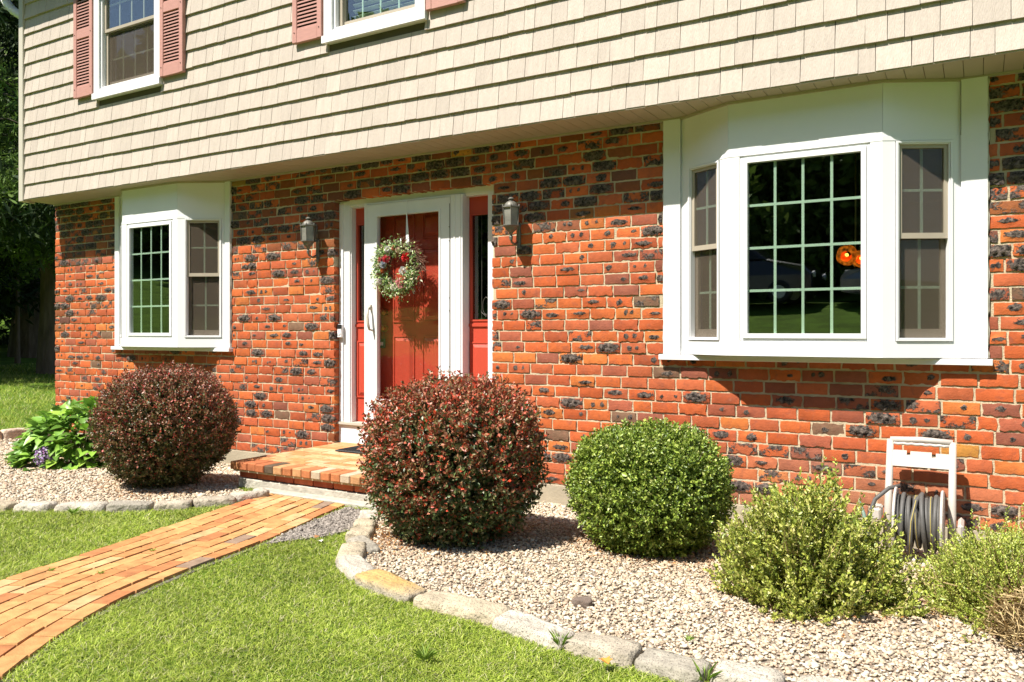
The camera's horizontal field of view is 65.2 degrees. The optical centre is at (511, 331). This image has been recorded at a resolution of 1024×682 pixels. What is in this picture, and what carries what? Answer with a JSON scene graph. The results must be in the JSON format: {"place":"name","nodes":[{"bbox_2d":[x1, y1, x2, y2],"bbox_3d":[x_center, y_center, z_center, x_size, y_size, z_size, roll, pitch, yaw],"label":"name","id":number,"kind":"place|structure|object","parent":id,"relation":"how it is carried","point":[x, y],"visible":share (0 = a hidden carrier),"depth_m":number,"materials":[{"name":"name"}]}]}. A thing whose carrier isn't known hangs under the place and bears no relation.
{"place":"outdoors","nodes":[
{"label":"outdoors","id":0,"kind":"place"},
{"bbox_2d":[0,362,55,429],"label":"grass","id":1,"kind":"structure","parent":0,"point":[20,415],"depth_m":14.97,"materials":[{"name":"green plant"}]},
{"bbox_2d":[0,438,245,507],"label":"gravel","id":2,"kind":"structure","parent":0,"point":[27,487],"depth_m":6.40,"materials":[{"name":"beige gravel"}]},
{"bbox_2d":[2,395,112,470],"bbox_3d":[-4.141,0.907,7.797,1.460,0.971,1.492,0,0,30],"label":"hydrangea","id":3,"kind":"object","parent":2,"relation":"on","point":[37,445],"visible":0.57,"depth_m":7.36,"materials":[{"name":"green plant"}]},
{"bbox_2d":[85,360,241,487],"bbox_3d":[-2.806,0.770,6.481,1.179,1.086,1.188,0,0,30],"label":"barberry bush","id":4,"kind":"object","parent":2,"relation":"on","point":[170,427],"visible":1,"depth_m":6.19,"materials":[{"name":"brown plant"}]},
{"bbox_2d":[0,486,305,579],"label":"grass","id":5,"kind":"structure","parent":0,"point":[26,530],"depth_m":5.02,"materials":[{"name":"green plant"}]},
{"bbox_2d":[67,506,80,512],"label":"weed","id":6,"kind":"object","parent":5,"relation":"on","point":[72,510],"visible":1,"depth_m":5.42,"materials":[{"name":"green plant"}]},
{"bbox_2d":[0,493,344,680],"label":"path","id":7,"kind":"structure","parent":0,"point":[41,606],"depth_m":4.17,"materials":[{"name":"orange brick"}]},
{"bbox_2d":[0,316,709,681],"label":"ground","id":8,"kind":"structure","parent":0,"point":[4,360],"depth_m":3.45,"materials":[{"name":"green plant"}]},
{"bbox_2d":[0,500,17,512],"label":"edging stone","id":9,"kind":"object","parent":8,"relation":"on","point":[6,505],"visible":0.47,"depth_m":5.56,"materials":[{"name":"stone"}]},
{"bbox_2d":[0,51,18,77],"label":"pine tree","id":10,"kind":"object","parent":8,"relation":"on","point":[9,65],"depth_m":40.27,"materials":[{"name":"green plant"}]},
{"bbox_2d":[2,142,18,166],"bbox_3d":[-18.938,-5.763,16.669,11.035,13.613,13.252,0,0,30],"label":"pine tree","id":11,"kind":"object","parent":8,"relation":"on","point":[9,152],"visible":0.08,"depth_m":19.14,"materials":[{"name":"green plant"}]},
{"bbox_2d":[0,428,32,439],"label":"edging stone","id":12,"kind":"object","parent":8,"relation":"on","point":[12,433],"visible":0.45,"depth_m":9.42,"materials":[{"name":"stone"}]},
{"bbox_2d":[0,0,39,357],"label":"pine tree","id":13,"kind":"object","parent":8,"relation":"on","point":[28,339],"visible":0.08,"depth_m":25.13,"materials":[{"name":"green plant"}]},
{"bbox_2d":[0,247,39,362],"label":"leafy tree","id":14,"kind":"object","parent":8,"relation":"on","point":[22,274],"visible":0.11,"depth_m":23.54,"materials":[{"name":"green plant"}]},
{"bbox_2d":[0,106,39,329],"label":"pine tree","id":15,"kind":"object","parent":8,"relation":"on","point":[29,295],"visible":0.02,"depth_m":25.36,"materials":[{"name":"green plant"}]},
{"bbox_2d":[0,71,39,345],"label":"pine tree","id":16,"kind":"object","parent":8,"relation":"on","point":[4,338],"visible":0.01,"depth_m":29.39,"materials":[{"name":"green plant"}]},
{"bbox_2d":[0,0,55,373],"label":"pine tree","id":17,"kind":"object","parent":8,"relation":"on","point":[39,217],"visible":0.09,"depth_m":18.30,"materials":[{"name":"green plant"}]},
{"bbox_2d":[0,62,55,278],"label":"pine tree","id":18,"kind":"object","parent":8,"relation":"on","point":[12,167],"visible":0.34,"depth_m":18.28,"materials":[{"name":"green plant"}]},
{"bbox_2d":[12,500,57,512],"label":"edging stone","id":19,"kind":"object","parent":8,"relation":"on","point":[32,506],"visible":0.46,"depth_m":5.53,"materials":[{"name":"stone"}]},
{"bbox_2d":[54,501,108,512],"bbox_3d":[-2.993,1.250,5.576,0.366,0.128,0.162,0,0,0],"label":"edging stone","id":20,"kind":"object","parent":8,"relation":"on","point":[96,506],"visible":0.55,"depth_m":5.52,"materials":[{"name":"stone"}]},
{"bbox_2d":[106,500,153,512],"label":"edging stone","id":21,"kind":"object","parent":8,"relation":"on","point":[115,506],"visible":0.54,"depth_m":5.53,"materials":[{"name":"stone"}]},
{"bbox_2d":[153,499,192,511],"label":"edging stone","id":22,"kind":"object","parent":8,"relation":"on","point":[169,505],"visible":0.55,"depth_m":5.58,"materials":[{"name":"stone"}]},
{"bbox_2d":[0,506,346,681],"bbox_3d":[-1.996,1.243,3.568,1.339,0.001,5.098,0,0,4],"label":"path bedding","id":23,"kind":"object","parent":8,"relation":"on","point":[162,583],"visible":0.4,"depth_m":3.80,"materials":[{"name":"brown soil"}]},
{"bbox_2d":[193,495,235,508],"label":"edging stone","id":24,"kind":"object","parent":8,"relation":"on","point":[213,500],"visible":0.51,"depth_m":5.70,"materials":[{"name":"stone"}]},
{"bbox_2d":[229,488,269,502],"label":"edging stone","id":25,"kind":"object","parent":8,"relation":"on","point":[253,494],"visible":0.44,"depth_m":5.89,"materials":[{"name":"stone"}]},
{"bbox_2d":[230,442,380,509],"bbox_3d":[-1.204,1.265,6.494,1.756,0.470,1.345,0,0,30],"label":"brick porch","id":26,"kind":"object","parent":8,"relation":"on","point":[327,473],"visible":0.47,"depth_m":6.13,"materials":[{"name":"brick"},{"name":"mortar"}]},
{"bbox_2d":[335,445,364,453],"bbox_3d":[-1.098,1.021,6.887,0.750,0.016,0.420,0,0,30],"label":"door mat","id":27,"kind":"object","parent":26,"relation":"on","point":[351,449],"depth_m":6.88,"materials":[{"name":"rubber"}]},
{"bbox_2d":[335,541,366,562],"bbox_3d":[-0.882,1.261,4.409,0.179,0.155,0.280,0,0,-5],"label":"edging stone","id":28,"kind":"object","parent":8,"relation":"on","point":[354,548],"visible":0.42,"depth_m":4.39,"materials":[{"name":"stone"}]},
{"bbox_2d":[336,554,374,580],"bbox_3d":[-0.807,1.262,4.146,0.168,0.158,0.316,0,0,-29],"label":"edging stone","id":29,"kind":"object","parent":8,"relation":"on","point":[350,567],"visible":0.46,"depth_m":4.12,"materials":[{"name":"stone"}]},
{"bbox_2d":[345,526,374,541],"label":"edging stone","id":30,"kind":"object","parent":8,"relation":"on","point":[368,532],"visible":0.41,"depth_m":4.76,"materials":[{"name":"stone"}]},
{"bbox_2d":[346,535,379,554],"bbox_3d":[-0.852,1.263,4.600,0.134,0.128,0.331,0,0,-31],"label":"edging stone","id":31,"kind":"object","parent":8,"relation":"on","point":[371,546],"visible":0.35,"depth_m":4.57,"materials":[{"name":"stone"}]},
{"bbox_2d":[353,517,376,529],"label":"edging stone","id":32,"kind":"object","parent":8,"relation":"on","point":[362,522],"visible":0.36,"depth_m":4.98,"materials":[{"name":"stone"}]},
{"bbox_2d":[358,509,378,520],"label":"edging stone","id":33,"kind":"object","parent":8,"relation":"on","point":[366,513],"visible":0.29,"depth_m":5.31,"materials":[{"name":"stone"}]},
{"bbox_2d":[355,569,426,603],"bbox_3d":[-0.584,1.261,3.854,0.423,0.156,0.170,0,0,44],"label":"edging stone","id":34,"kind":"object","parent":8,"relation":"on","point":[386,583],"visible":0.52,"depth_m":3.80,"materials":[{"name":"stone"}]},
{"bbox_2d":[411,642,438,658],"bbox_3d":[-0.318,1.200,3.002,0.107,0.059,0.111,0,0,30],"label":"weed","id":35,"kind":"object","parent":8,"relation":"on","point":[423,654],"visible":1,"depth_m":2.99,"materials":[{"name":"green plant"}]},
{"bbox_2d":[413,591,510,627],"bbox_3d":[-0.226,1.263,3.553,0.485,0.149,0.186,0,0,30],"label":"edging stone","id":36,"kind":"object","parent":8,"relation":"on","point":[482,611],"visible":0.49,"depth_m":3.51,"materials":[{"name":"stone"}]},
{"bbox_2d":[1,0,1023,549],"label":"house","id":37,"kind":"structure","parent":8,"relation":"on","point":[675,178],"depth_m":6.33,"materials":[{"name":"brick"}]},
{"bbox_2d":[91,0,162,100],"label":"window","id":38,"kind":"structure","parent":37,"relation":"in","point":[104,86],"depth_m":8.53,"materials":[{"name":"white plastic"}]},
{"bbox_2d":[111,181,233,351],"bbox_3d":[-3.741,-0.671,8.556,1.963,1.747,0.289,0,0,30],"label":"bay window","id":39,"kind":"structure","parent":37,"relation":"in","point":[178,204],"depth_m":8.26,"materials":[{"name":"white plastic"}]},
{"bbox_2d":[300,217,319,262],"bbox_3d":[-1.875,-0.857,7.470,0.219,0.423,0.148,0,0,-36],"label":"wall lantern","id":40,"kind":"object","parent":37,"relation":"attached to","point":[309,232],"depth_m":7.42,"materials":[{"name":"metal"}]},
{"bbox_2d":[337,324,342,337],"bbox_3d":[-1.609,-0.007,7.485,0.056,0.125,0.036,0,0,30],"label":"doorbell","id":41,"kind":"object","parent":37,"relation":"attached to","point":[339,330],"visible":1,"depth_m":7.47,"materials":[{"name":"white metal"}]},
{"bbox_2d":[321,0,427,44],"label":"window","id":42,"kind":"structure","parent":37,"relation":"in","point":[337,29],"depth_m":6.77,"materials":[{"name":"white plastic"}]},
{"bbox_2d":[400,200,408,244],"bbox_3d":[-0.925,-0.948,7.040,0.050,0.423,0.125,0,0,30],"label":"wreath hanger","id":43,"kind":"object","parent":37,"relation":"attached to","point":[407,235],"visible":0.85,"depth_m":7.05,"materials":[{"name":"white plastic"}]},
{"bbox_2d":[369,234,426,302],"bbox_3d":[-1.023,-0.554,7.008,0.650,0.610,0.187,0,0,30],"label":"wreath","id":44,"kind":"object","parent":43,"relation":"hanging from","point":[390,251],"visible":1,"depth_m":6.99,"materials":[{"name":"green plant"}]},
{"bbox_2d":[502,197,520,249],"bbox_3d":[0.016,-0.857,6.364,0.219,0.423,0.148,0,0,-36],"label":"wall lantern","id":45,"kind":"object","parent":37,"relation":"attached to","point":[511,223],"depth_m":6.31,"materials":[{"name":"metal"}]},
{"bbox_2d":[658,76,992,365],"bbox_3d":[1.939,-0.671,5.244,2.080,1.747,0.269,0,0,30],"label":"bay window","id":46,"kind":"structure","parent":37,"relation":"in","point":[877,119],"depth_m":5.01,"materials":[{"name":"white plastic"}]},
{"bbox_2d":[836,153,860,267],"bbox_3d":[2.367,-0.949,5.552,0.188,1.021,0.210,0,0,-11],"label":"chandelier","id":47,"kind":"object","parent":37,"relation":"hanging from","point":[843,257],"visible":0.75,"depth_m":5.56,"materials":[{"name":"orange glass"}]},
{"bbox_2d":[492,609,574,650],"bbox_3d":[0.093,1.262,3.295,0.368,0.145,0.166,0,0,41],"label":"edging stone","id":48,"kind":"object","parent":8,"relation":"on","point":[521,624],"visible":0.48,"depth_m":3.26,"materials":[{"name":"stone"}]},
{"bbox_2d":[547,628,572,646],"bbox_3d":[0.192,1.200,3.143,0.082,0.061,0.116,0,0,-21],"label":"weed","id":49,"kind":"object","parent":8,"relation":"on","point":[556,641],"visible":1,"depth_m":3.14,"materials":[{"name":"green plant"}]},
{"bbox_2d":[564,631,642,667],"bbox_3d":[0.352,1.262,3.098,0.302,0.146,0.175,0,0,30],"label":"edging stone","id":50,"kind":"object","parent":8,"relation":"on","point":[621,652],"visible":0.58,"depth_m":3.06,"materials":[{"name":"stone"}]},
{"bbox_2d":[599,656,611,663],"bbox_3d":[0.342,1.199,2.926,0.052,0.015,0.055,0,0,30],"label":"fallen leaf","id":51,"kind":"object","parent":8,"relation":"on","point":[608,659],"visible":1,"depth_m":2.92,"materials":[{"name":"yellow plant"}]},
{"bbox_2d":[634,648,712,681],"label":"edging stone","id":52,"kind":"object","parent":8,"relation":"on","point":[670,665],"visible":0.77,"depth_m":2.90,"materials":[{"name":"stone"}]},
{"bbox_2d":[365,500,1023,681],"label":"gravel","id":53,"kind":"structure","parent":8,"relation":"on","point":[861,650],"depth_m":3.55,"materials":[{"name":"beige gravel"}]},
{"bbox_2d":[356,366,553,550],"bbox_3d":[-0.360,0.797,4.858,1.189,1.171,1.204,0,0,30],"label":"barberry bush","id":54,"kind":"object","parent":53,"relation":"on","point":[456,457],"visible":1,"depth_m":4.53,"materials":[{"name":"red plant"}]},
{"bbox_2d":[89,476,1022,680],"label":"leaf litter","id":55,"kind":"object","parent":53,"relation":"on","point":[391,536],"visible":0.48,"depth_m":4.49,"materials":[{"name":"brown plant"}]},
{"bbox_2d":[571,596,592,608],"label":"dark rock","id":56,"kind":"object","parent":53,"relation":"on","point":[584,601],"visible":0.85,"depth_m":3.60,"materials":[{"name":"stone"}]},
{"bbox_2d":[561,416,736,559],"bbox_3d":[0.786,0.935,4.672,1.018,0.872,1.022,0,0,30],"label":"boxwood bush","id":57,"kind":"object","parent":53,"relation":"on","point":[641,487],"visible":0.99,"depth_m":4.38,"materials":[{"name":"green plant"}]},
{"bbox_2d":[683,635,695,640],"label":"weed","id":58,"kind":"object","parent":53,"relation":"on","point":[689,638],"visible":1,"depth_m":3.18,"materials":[{"name":"green plant"}]},
{"bbox_2d":[703,454,945,625],"bbox_3d":[1.407,0.929,3.839,0.929,0.684,1.058,0,0,-3],"label":"boxwood bush","id":59,"kind":"object","parent":53,"relation":"on","point":[801,549],"visible":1,"depth_m":3.59,"materials":[{"name":"green plant"}]},
{"bbox_2d":[860,501,878,561],"bbox_3d":[1.996,1.142,4.238,0.245,0.338,0.709,0,0,-18],"label":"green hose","id":60,"kind":"object","parent":53,"relation":"on","point":[863,514],"visible":0.09,"depth_m":4.54,"materials":[{"name":"green rubber"}]},
{"bbox_2d":[866,436,975,563],"bbox_3d":[2.336,0.990,4.611,0.580,0.700,0.625,0,0,30],"label":"hose reel","id":61,"kind":"object","parent":53,"relation":"on","point":[922,517],"visible":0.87,"depth_m":4.64,"materials":[{"name":"beige plastic"}]},
{"bbox_2d":[904,503,1023,656],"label":"boxwood bush","id":62,"kind":"object","parent":53,"relation":"on","point":[982,581],"visible":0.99,"depth_m":3.47,"materials":[{"name":"green plant"}]},
{"bbox_2d":[692,659,722,680],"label":"weed","id":63,"kind":"object","parent":8,"relation":"on","point":[709,672],"visible":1,"depth_m":2.82,"materials":[{"name":"green plant"}]},
{"bbox_2d":[710,660,785,681],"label":"edging stone","id":64,"kind":"object","parent":8,"relation":"on","point":[733,671],"visible":0.97,"depth_m":2.81,"materials":[{"name":"stone"}]},
{"bbox_2d":[795,675,853,681],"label":"edging stone","id":65,"kind":"object","parent":8,"relation":"on","point":[805,678],"visible":1,"depth_m":2.76,"materials":[{"name":"stone"}]},
{"label":"bare soil","id":66,"kind":"structure","parent":8,"relation":"on","visible":0},
{"bbox_2d":[267,506,359,543],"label":"gravel","id":67,"kind":"object","parent":66,"relation":"on","point":[342,519],"visible":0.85,"depth_m":5.05,"materials":[{"name":"grey gravel"}]}
]}

